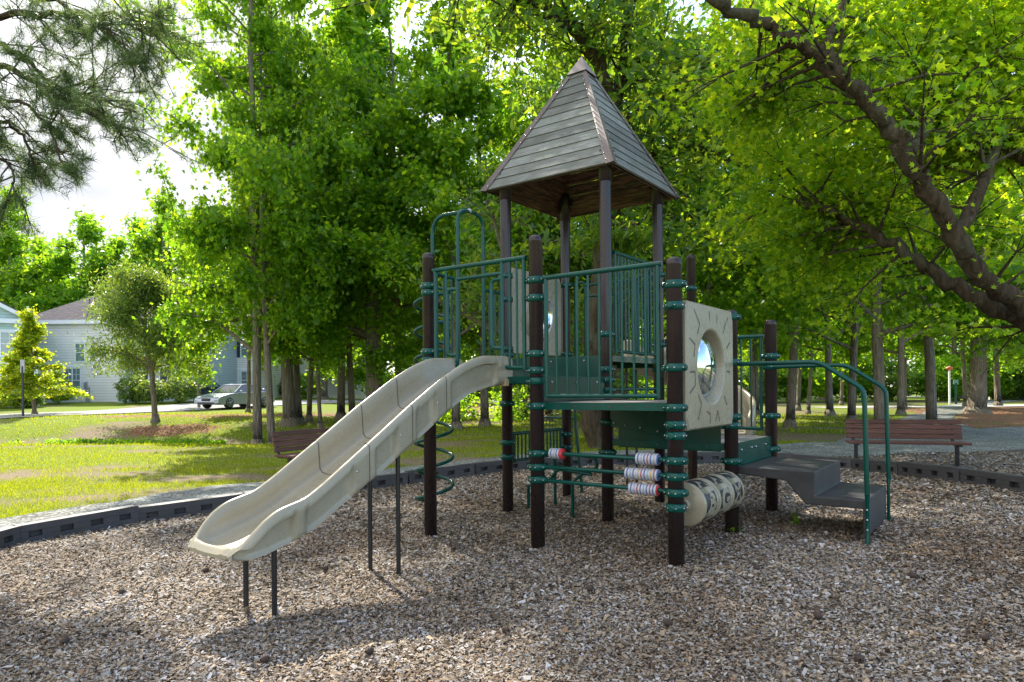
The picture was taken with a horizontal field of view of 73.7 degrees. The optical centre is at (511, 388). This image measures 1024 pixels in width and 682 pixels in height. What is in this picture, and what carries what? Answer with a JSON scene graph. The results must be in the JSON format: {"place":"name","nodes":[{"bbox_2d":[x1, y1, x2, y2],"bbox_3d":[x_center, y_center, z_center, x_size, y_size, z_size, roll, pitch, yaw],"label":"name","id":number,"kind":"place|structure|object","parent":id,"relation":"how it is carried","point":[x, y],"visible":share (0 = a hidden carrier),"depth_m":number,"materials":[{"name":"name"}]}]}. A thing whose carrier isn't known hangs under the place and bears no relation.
{"place":"outdoors","nodes":[
{"label":"outdoors","id":0,"kind":"place"},
{"bbox_2d":[168,377,220,397],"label":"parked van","id":1,"kind":"object","parent":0,"point":[208,388],"visible":0.08,"depth_m":49.12,"materials":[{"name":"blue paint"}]},
{"bbox_2d":[0,396,943,417],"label":"road","id":2,"kind":"structure","parent":0,"point":[182,407],"depth_m":39.52,"materials":[{"name":"grey asphalt"}]},
{"bbox_2d":[194,384,274,408],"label":"silver sedan","id":3,"kind":"object","parent":2,"relation":"on","point":[228,396],"visible":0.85,"depth_m":40.09,"materials":[{"name":"paint"}]},
{"bbox_2d":[0,0,1021,386],"label":"sky","id":4,"kind":"structure","parent":0,"point":[118,191],"materials":[{"name":"white"}]},
{"bbox_2d":[0,388,1023,518],"bbox_3d":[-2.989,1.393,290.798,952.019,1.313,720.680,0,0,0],"label":"ground","id":5,"kind":"structure","parent":0,"point":[1006,416],"depth_m":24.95,"materials":[{"name":"green plant"}]},
{"bbox_2d":[0,526,20,547],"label":"border timber","id":6,"kind":"object","parent":5,"relation":"on","point":[10,535],"visible":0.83,"depth_m":6.84,"materials":[{"name":"plastic"}]},
{"bbox_2d":[0,390,38,407],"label":"bush","id":7,"kind":"object","parent":5,"relation":"on","point":[5,402],"visible":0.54,"depth_m":42.34,"materials":[{"name":"green plant"}]},
{"bbox_2d":[0,301,38,406],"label":"aqua house","id":8,"kind":"structure","parent":5,"relation":"on","point":[9,317],"depth_m":45.20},
{"bbox_2d":[0,329,20,355],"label":"window","id":9,"kind":"structure","parent":8,"relation":"in","point":[5,334],"depth_m":45.24,"materials":[{"name":"white glass"}]},
{"bbox_2d":[20,360,24,415],"bbox_3d":[-22.443,0.137,31.363,0.200,2.918,0.070,0,0,0],"label":"street sign","id":10,"kind":"object","parent":5,"relation":"on","point":[22,367],"visible":0.96,"depth_m":31.34,"materials":[{"name":"metal"}]},
{"bbox_2d":[8,389,46,407],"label":"bush","id":11,"kind":"object","parent":5,"relation":"on","point":[39,401],"visible":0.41,"depth_m":42.73,"materials":[{"name":"green plant"}]},
{"bbox_2d":[0,178,58,312],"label":"broadleaf tree","id":12,"kind":"object","parent":5,"relation":"on","point":[16,277],"visible":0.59,"depth_m":71.49,"materials":[{"name":"green plant"}]},
{"bbox_2d":[0,230,73,291],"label":"broadleaf tree","id":13,"kind":"object","parent":5,"relation":"on","point":[41,245],"visible":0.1,"depth_m":79.93,"materials":[{"name":"green plant"}]},
{"bbox_2d":[0,304,93,413],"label":"cypress tree","id":14,"kind":"object","parent":5,"relation":"on","point":[29,352],"visible":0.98,"depth_m":33.58,"materials":[{"name":"green plant"}]},
{"bbox_2d":[45,378,74,403],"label":"bush","id":15,"kind":"object","parent":5,"relation":"on","point":[59,398],"visible":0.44,"depth_m":46.47,"materials":[{"name":"green plant"}]},
{"bbox_2d":[0,204,132,312],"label":"broadleaf tree","id":16,"kind":"object","parent":5,"relation":"on","point":[61,262],"visible":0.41,"depth_m":72.40,"materials":[{"name":"green plant"}]},
{"bbox_2d":[13,505,138,543],"bbox_3d":[-4.707,1.530,7.452,0.150,0.314,1.170,-1,2,38],"label":"border timber","id":17,"kind":"object","parent":5,"relation":"on","point":[104,519],"visible":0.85,"depth_m":7.38,"materials":[{"name":"plastic"}]},
{"bbox_2d":[57,233,152,306],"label":"broadleaf tree","id":18,"kind":"object","parent":5,"relation":"on","point":[120,244],"visible":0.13,"depth_m":74.23,"materials":[{"name":"green plant"}]},
{"bbox_2d":[0,0,233,244],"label":"pine tree","id":19,"kind":"object","parent":5,"relation":"on","point":[71,96],"visible":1,"depth_m":8.52,"materials":[{"name":"green plant"}]},
{"bbox_2d":[113,371,148,402],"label":"bush","id":20,"kind":"object","parent":5,"relation":"on","point":[121,390],"visible":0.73,"depth_m":46.11,"materials":[{"name":"green plant"}]},
{"bbox_2d":[33,285,236,402],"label":"grey house","id":21,"kind":"structure","parent":5,"relation":"on","point":[60,320],"depth_m":50.00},
{"bbox_2d":[63,366,81,389],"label":"window","id":22,"kind":"structure","parent":21,"relation":"in","point":[75,376],"depth_m":49.99,"materials":[{"name":"grey glass"}]},
{"bbox_2d":[73,341,85,361],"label":"window","id":23,"kind":"structure","parent":21,"relation":"in","point":[77,347],"depth_m":49.99,"materials":[{"name":"grey glass"}]},
{"bbox_2d":[4,435,267,444],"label":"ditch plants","id":24,"kind":"object","parent":5,"relation":"on","point":[112,441],"visible":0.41,"depth_m":23.77,"materials":[{"name":"green plant"}]},
{"bbox_2d":[120,209,154,262],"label":"broadleaf tree","id":25,"kind":"object","parent":5,"relation":"on","point":[135,221],"visible":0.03,"depth_m":81.01,"materials":[{"name":"green plant"}]},
{"bbox_2d":[56,249,233,422],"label":"round tree","id":26,"kind":"object","parent":5,"relation":"on","point":[137,291],"visible":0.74,"depth_m":27.50,"materials":[{"name":"green plant"}]},
{"bbox_2d":[128,378,169,402],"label":"bush","id":27,"kind":"object","parent":5,"relation":"on","point":[140,393],"visible":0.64,"depth_m":45.98,"materials":[{"name":"green plant"}]},
{"bbox_2d":[104,188,199,308],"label":"broadleaf tree","id":28,"kind":"object","parent":5,"relation":"on","point":[145,242],"visible":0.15,"depth_m":75.59,"materials":[{"name":"green plant"}]},
{"bbox_2d":[157,374,204,402],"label":"bush","id":29,"kind":"object","parent":5,"relation":"on","point":[173,392],"visible":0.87,"depth_m":46.12,"materials":[{"name":"green plant"}]},
{"bbox_2d":[161,264,218,307],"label":"broadleaf tree","id":30,"kind":"object","parent":5,"relation":"on","point":[182,273],"visible":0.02,"depth_m":73.11,"materials":[{"name":"green plant"}]},
{"bbox_2d":[138,492,243,521],"bbox_3d":[-3.861,1.498,8.267,1.170,0.314,0.150,-4,3,-35],"label":"border timber","id":31,"kind":"object","parent":5,"relation":"on","point":[182,508],"visible":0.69,"depth_m":8.16,"materials":[{"name":"plastic"}]},
{"bbox_2d":[174,306,221,406],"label":"sapling","id":32,"kind":"object","parent":5,"relation":"on","point":[204,380],"visible":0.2,"depth_m":41.53,"materials":[{"name":"green plant"}]},
{"bbox_2d":[194,199,300,412],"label":"broadleaf tree","id":33,"kind":"object","parent":5,"relation":"on","point":[248,403],"visible":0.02,"depth_m":33.95,"materials":[{"name":"green plant"}]},
{"bbox_2d":[157,0,352,426],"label":"broadleaf tree","id":34,"kind":"object","parent":5,"relation":"on","point":[290,418],"visible":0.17,"depth_m":25.89,"materials":[{"name":"green plant"}]},
{"bbox_2d":[104,0,410,444],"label":"broadleaf tree","id":35,"kind":"object","parent":5,"relation":"on","point":[306,153],"visible":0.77,"depth_m":22.66,"materials":[{"name":"green plant"}]},
{"bbox_2d":[235,313,281,397],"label":"suburban house","id":36,"kind":"structure","parent":5,"relation":"on","point":[241,371],"depth_m":60.00,"materials":[{"name":"grey"}]},
{"bbox_2d":[237,337,251,357],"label":"window","id":37,"kind":"structure","parent":36,"relation":"in","point":[240,354],"depth_m":59.96,"materials":[{"name":"grey glass"}]},
{"bbox_2d":[240,369,252,383],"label":"window","id":38,"kind":"structure","parent":36,"relation":"in","point":[243,372],"depth_m":59.96,"materials":[{"name":"white paint"}]},
{"bbox_2d":[154,0,365,443],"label":"broadleaf tree","id":39,"kind":"object","parent":5,"relation":"on","point":[307,312],"visible":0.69,"depth_m":22.75,"materials":[{"name":"green plant"}]},
{"bbox_2d":[215,71,366,423],"bbox_3d":[-8.623,-6.039,27.985,6.588,15.500,7.684,0,0,-25],"label":"broadleaf tree","id":40,"kind":"object","parent":5,"relation":"on","point":[297,388],"visible":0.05,"depth_m":27.57,"materials":[{"name":"green plant"}]},
{"bbox_2d":[225,166,366,427],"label":"broadleaf tree","id":41,"kind":"object","parent":5,"relation":"on","point":[329,354],"visible":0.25,"depth_m":25.10,"materials":[{"name":"green plant"}]},
{"bbox_2d":[271,428,329,463],"bbox_3d":[-3.539,1.300,12.677,0.594,1.088,1.940,0,0,28],"label":"park bench","id":42,"kind":"object","parent":5,"relation":"on","point":[298,437],"visible":0.42,"depth_m":12.29,"materials":[{"name":"brown wood"}]},
{"bbox_2d":[168,0,434,419],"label":"broadleaf tree","id":43,"kind":"object","parent":5,"relation":"on","point":[340,413],"visible":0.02,"depth_m":28.20,"materials":[{"name":"green plant"}]},
{"bbox_2d":[300,373,320,397],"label":"bush","id":44,"kind":"object","parent":5,"relation":"on","point":[303,391],"visible":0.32,"depth_m":65.41,"materials":[{"name":"green plant"}]},
{"bbox_2d":[237,96,391,421],"bbox_3d":[-8.125,-5.396,28.194,7.378,14.189,6.707,2,1,-20],"label":"broadleaf tree","id":45,"kind":"object","parent":5,"relation":"on","point":[309,417],"visible":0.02,"depth_m":28.11,"materials":[{"name":"green plant"}]},
{"bbox_2d":[261,322,387,399],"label":"broadleaf tree","id":46,"kind":"object","parent":5,"relation":"on","point":[359,374],"visible":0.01,"depth_m":63.32,"materials":[{"name":"green plant"}]},
{"bbox_2d":[292,342,388,398],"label":"porch house","id":47,"kind":"structure","parent":5,"relation":"on","point":[332,390],"depth_m":72.00,"materials":[{"name":"white"}]},
{"bbox_2d":[294,44,419,411],"bbox_3d":[-7.110,-6.619,29.297,8.667,16.500,7.568,0,0,33],"label":"broadleaf tree","id":48,"kind":"object","parent":5,"relation":"on","point":[350,379],"visible":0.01,"depth_m":29.14,"materials":[{"name":"green plant"}]},
{"bbox_2d":[251,0,494,375],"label":"broadleaf tree","id":49,"kind":"object","parent":5,"relation":"on","point":[358,157],"visible":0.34,"depth_m":24.41,"materials":[{"name":"green plant"}]},
{"bbox_2d":[248,0,498,402],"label":"broadleaf tree","id":50,"kind":"object","parent":5,"relation":"on","point":[361,16],"visible":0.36,"depth_m":24.28,"materials":[{"name":"green plant"}]},
{"bbox_2d":[362,472,407,489],"bbox_3d":[-2.035,1.420,9.811,1.170,0.314,0.150,-2,-2,-40],"label":"border timber","id":51,"kind":"object","parent":5,"relation":"on","point":[383,481],"visible":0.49,"depth_m":9.92,"materials":[{"name":"plastic"}]},
{"bbox_2d":[387,312,475,368],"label":"broadleaf tree","id":52,"kind":"object","parent":5,"relation":"on","point":[463,356],"visible":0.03,"depth_m":64.39,"materials":[{"name":"green plant"}]},
{"bbox_2d":[315,0,554,429],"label":"broadleaf tree","id":53,"kind":"object","parent":5,"relation":"on","point":[394,254],"visible":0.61,"depth_m":23.11,"materials":[{"name":"green plant"}]},
{"bbox_2d":[405,463,474,483],"bbox_3d":[-1.099,1.366,10.562,1.170,0.314,0.150,-2,-1,-38],"label":"border timber","id":54,"kind":"object","parent":5,"relation":"on","point":[458,470],"visible":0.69,"depth_m":10.60,"materials":[{"name":"plastic"}]},
{"bbox_2d":[361,0,612,426],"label":"broadleaf tree","id":55,"kind":"object","parent":5,"relation":"on","point":[489,99],"visible":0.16,"depth_m":23.57,"materials":[{"name":"green plant"}]},
{"bbox_2d":[463,90,525,408],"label":"broadleaf tree","id":56,"kind":"object","parent":5,"relation":"on","point":[494,162],"visible":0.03,"depth_m":34.99,"materials":[{"name":"green plant"}]},
{"bbox_2d":[472,458,529,475],"bbox_3d":[-0.116,1.332,11.257,1.170,0.314,0.150,-1,1,-33],"label":"border timber","id":57,"kind":"object","parent":5,"relation":"on","point":[488,467],"visible":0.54,"depth_m":11.05,"materials":[{"name":"plastic"}]},
{"bbox_2d":[0,451,1023,681],"bbox_3d":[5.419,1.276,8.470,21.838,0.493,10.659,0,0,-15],"label":"wood chips","id":58,"kind":"object","parent":5,"relation":"on","point":[546,670],"visible":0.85,"depth_m":4.47,"materials":[{"name":"brown wood"}]},
{"bbox_2d":[4,468,1021,681],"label":"fallen leaves","id":59,"kind":"object","parent":58,"relation":"on","point":[429,590],"visible":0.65,"depth_m":4.39,"materials":[{"name":"brown plant"}]},
{"bbox_2d":[187,56,890,615],"bbox_3d":[0.535,-1.042,7.132,4.638,5.399,6.705,0,0,71],"label":"play structure","id":60,"kind":"object","parent":58,"relation":"on","point":[579,126],"visible":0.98,"depth_m":6.01,"materials":[{"name":"green paint"}]},
{"bbox_2d":[392,135,672,436],"bbox_3d":[0.560,-2.330,17.648,7.422,8.261,4.700,0,0,0],"label":"leaning tree","id":61,"kind":"object","parent":5,"relation":"on","point":[486,213],"visible":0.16,"depth_m":17.49,"materials":[{"name":"green plant"}]},
{"bbox_2d":[437,377,665,424],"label":"undergrowth","id":62,"kind":"object","parent":5,"relation":"on","point":[518,415],"visible":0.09,"depth_m":29.91,"materials":[{"name":"green plant"}]},
{"bbox_2d":[471,1,647,421],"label":"broadleaf tree","id":63,"kind":"object","parent":5,"relation":"on","point":[506,148],"visible":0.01,"depth_m":27.07,"materials":[{"name":"green plant"}]},
{"bbox_2d":[545,457,594,466],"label":"border timber","id":64,"kind":"object","parent":5,"relation":"on","point":[585,461],"visible":0.25,"depth_m":11.89,"materials":[{"name":"plastic"}]},
{"bbox_2d":[459,0,781,428],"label":"oak tree","id":65,"kind":"object","parent":5,"relation":"on","point":[542,95],"visible":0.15,"depth_m":22.85,"materials":[{"name":"green plant"}]},
{"bbox_2d":[301,0,942,448],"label":"oak tree","id":66,"kind":"object","parent":5,"relation":"on","point":[585,30],"visible":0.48,"depth_m":13.88,"materials":[{"name":"green plant"}]},
{"bbox_2d":[596,453,652,464],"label":"border timber","id":67,"kind":"object","parent":5,"relation":"on","point":[621,462],"visible":0.13,"depth_m":12.19,"materials":[{"name":"plastic"}]},
{"bbox_2d":[561,63,734,398],"bbox_3d":[4.344,-8.256,29.935,11.672,19.908,11.519,-2,1,-32],"label":"broadleaf tree","id":68,"kind":"object","parent":5,"relation":"on","point":[649,273],"depth_m":30.82,"materials":[{"name":"green plant"}]},
{"bbox_2d":[543,0,779,337],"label":"broadleaf tree","id":69,"kind":"object","parent":5,"relation":"on","point":[716,304],"visible":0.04,"depth_m":23.10,"materials":[{"name":"green plant"}]},
{"bbox_2d":[665,452,722,463],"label":"border timber","id":70,"kind":"object","parent":5,"relation":"on","point":[709,457],"visible":0.27,"depth_m":12.37,"materials":[{"name":"plastic"}]},
{"bbox_2d":[631,12,833,348],"bbox_3d":[8.024,-6.092,25.416,6.652,15.596,8.281,0,0,-32],"label":"broadleaf tree","id":71,"kind":"object","parent":5,"relation":"on","point":[707,284],"visible":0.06,"depth_m":24.72,"materials":[{"name":"green plant"}]},
{"bbox_2d":[664,0,838,415],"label":"broadleaf tree","id":72,"kind":"object","parent":5,"relation":"on","point":[756,378],"depth_m":31.24,"materials":[{"name":"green plant"}]},
{"bbox_2d":[738,356,804,402],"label":"bush","id":73,"kind":"object","parent":5,"relation":"on","point":[781,387],"visible":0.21,"depth_m":54.77,"materials":[{"name":"green plant"}]},
{"bbox_2d":[711,170,841,415],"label":"broadleaf tree","id":74,"kind":"object","parent":5,"relation":"on","point":[816,337],"visible":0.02,"depth_m":30.05,"materials":[{"name":"green plant"}]},
{"bbox_2d":[545,0,1023,377],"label":"maple tree","id":75,"kind":"object","parent":5,"relation":"on","point":[954,110],"visible":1,"depth_m":9.34,"materials":[{"name":"green plant"}]},
{"bbox_2d":[742,162,843,410],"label":"broadleaf tree","id":76,"kind":"object","parent":5,"relation":"on","point":[798,397],"visible":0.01,"depth_m":39.21,"materials":[{"name":"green plant"}]},
{"bbox_2d":[747,293,851,414],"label":"broadleaf tree","id":77,"kind":"object","parent":5,"relation":"on","point":[808,407],"visible":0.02,"depth_m":36.92,"materials":[{"name":"green plant"}]},
{"bbox_2d":[764,355,835,402],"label":"bush","id":78,"kind":"object","parent":5,"relation":"on","point":[817,390],"visible":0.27,"depth_m":55.48,"materials":[{"name":"green plant"}]},
{"bbox_2d":[792,454,851,467],"bbox_3d":[5.151,1.280,11.311,0.150,0.314,1.170,1,-2,-25],"label":"border timber","id":79,"kind":"object","parent":5,"relation":"on","point":[845,463],"visible":0.37,"depth_m":11.10,"materials":[{"name":"plastic"}]},
{"bbox_2d":[696,137,955,421],"bbox_3d":[12.306,-7.365,25.462,10.505,17.917,10.367,0,1,-10],"label":"broadleaf tree","id":80,"kind":"object","parent":5,"relation":"on","point":[853,348],"visible":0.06,"depth_m":26.09,"materials":[{"name":"green plant"}]},
{"bbox_2d":[738,106,922,415],"bbox_3d":[14.175,-7.566,31.184,9.674,18.319,8.441,0,0,23],"label":"broadleaf tree","id":81,"kind":"object","parent":5,"relation":"on","point":[829,410],"visible":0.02,"depth_m":31.18,"materials":[{"name":"green plant"}]},
{"bbox_2d":[651,0,1010,426],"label":"broadleaf tree","id":82,"kind":"object","parent":5,"relation":"on","point":[791,305],"visible":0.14,"depth_m":21.71,"materials":[{"name":"green plant"}]},
{"bbox_2d":[805,343,872,401],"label":"bush","id":83,"kind":"object","parent":5,"relation":"on","point":[863,382],"visible":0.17,"depth_m":56.54,"materials":[{"name":"green plant"}]},
{"bbox_2d":[822,317,897,404],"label":"broadleaf tree","id":84,"kind":"object","parent":5,"relation":"on","point":[841,401],"visible":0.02,"depth_m":47.22,"materials":[{"name":"green plant"}]},
{"bbox_2d":[851,458,898,474],"bbox_3d":[5.440,1.224,10.161,0.150,0.314,1.170,-2,-3,-3],"label":"border timber","id":85,"kind":"object","parent":5,"relation":"on","point":[875,465],"visible":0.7,"depth_m":10.11,"materials":[{"name":"plastic"}]},
{"bbox_2d":[734,0,1023,418],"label":"broadleaf tree","id":86,"kind":"object","parent":5,"relation":"on","point":[878,362],"visible":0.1,"depth_m":18.87,"materials":[{"name":"green plant"}]},
{"bbox_2d":[857,355,921,401],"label":"bush","id":87,"kind":"object","parent":5,"relation":"on","point":[891,373],"visible":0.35,"depth_m":56.98,"materials":[{"name":"green plant"}]},
{"bbox_2d":[760,15,1023,429],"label":"broadleaf tree","id":88,"kind":"object","parent":5,"relation":"on","point":[930,388],"visible":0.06,"depth_m":21.08,"materials":[{"name":"green plant"}]},
{"bbox_2d":[800,209,983,414],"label":"broadleaf tree","id":89,"kind":"object","parent":5,"relation":"on","point":[866,349],"visible":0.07,"depth_m":36.71,"materials":[{"name":"green plant"}]},
{"bbox_2d":[842,294,950,409],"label":"broadleaf tree","id":90,"kind":"object","parent":5,"relation":"on","point":[914,346],"visible":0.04,"depth_m":37.97,"materials":[{"name":"green plant"}]},
{"bbox_2d":[887,334,951,395],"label":"broadleaf tree","id":91,"kind":"object","parent":5,"relation":"on","point":[913,365],"visible":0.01,"depth_m":87.65,"materials":[{"name":"green plant"}]},
{"bbox_2d":[841,449,1023,474],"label":"mulch strip","id":92,"kind":"object","parent":5,"relation":"on","point":[972,457],"visible":0.3,"depth_m":13.67,"materials":[{"name":"brown wood"}]},
{"bbox_2d":[845,419,971,465],"bbox_3d":[7.335,1.132,12.749,1.990,1.088,0.594,0,0,17],"label":"park bench","id":93,"kind":"object","parent":92,"relation":"on","point":[908,429],"visible":0.94,"depth_m":12.86,"materials":[{"name":"brown wood"}]},
{"bbox_2d":[898,462,968,482],"bbox_3d":[5.506,1.152,8.965,0.150,0.314,1.170,-1,-2,-4],"label":"border timber","id":94,"kind":"object","parent":5,"relation":"on","point":[928,471],"visible":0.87,"depth_m":8.90,"materials":[{"name":"plastic"}]},
{"bbox_2d":[911,352,968,400],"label":"bush","id":95,"kind":"object","parent":5,"relation":"on","point":[942,381],"visible":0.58,"depth_m":56.87,"materials":[{"name":"green plant"}]},
{"bbox_2d":[865,60,1023,413],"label":"broadleaf tree","id":96,"kind":"object","parent":5,"relation":"on","point":[977,396],"visible":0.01,"depth_m":36.81,"materials":[{"name":"green plant"}]},
{"bbox_2d":[945,366,952,403],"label":"marker pole","id":97,"kind":"object","parent":5,"relation":"on","point":[948,368],"visible":0.96,"depth_m":47.95,"materials":[{"name":"white paint"}]},
{"bbox_2d":[889,337,1014,399],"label":"broadleaf tree","id":98,"kind":"object","parent":5,"relation":"on","point":[942,350],"visible":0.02,"depth_m":62.38,"materials":[{"name":"green plant"}]},
{"bbox_2d":[940,208,1019,405],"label":"broadleaf tree","id":99,"kind":"object","parent":5,"relation":"on","point":[964,384],"visible":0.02,"depth_m":42.88,"materials":[{"name":"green plant"}]},
{"bbox_2d":[959,341,1021,397],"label":"bush","id":100,"kind":"object","parent":5,"relation":"on","point":[1003,379],"visible":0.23,"depth_m":57.21,"materials":[{"name":"green plant"}]},
{"bbox_2d":[960,468,1023,492],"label":"border timber","id":101,"kind":"object","parent":5,"relation":"on","point":[1010,482],"visible":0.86,"depth_m":7.91,"materials":[{"name":"plastic"}]},
{"bbox_2d":[964,201,1023,405],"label":"broadleaf tree","id":102,"kind":"object","parent":5,"relation":"on","point":[997,395],"visible":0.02,"depth_m":43.47,"materials":[{"name":"green plant"}]},
{"bbox_2d":[987,343,1023,399],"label":"bush","id":103,"kind":"object","parent":5,"relation":"on","point":[1018,392],"visible":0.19,"depth_m":58.06,"materials":[{"name":"green plant"}]},
{"bbox_2d":[0,399,1023,527],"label":"path","id":104,"kind":"structure","parent":0,"point":[996,439],"depth_m":15.39,"materials":[{"name":"grey concrete"}]},
{"bbox_2d":[823,404,1023,407],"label":"pavement","id":105,"kind":"structure","parent":0,"point":[941,406],"depth_m":43.41,"materials":[{"name":"concrete"}]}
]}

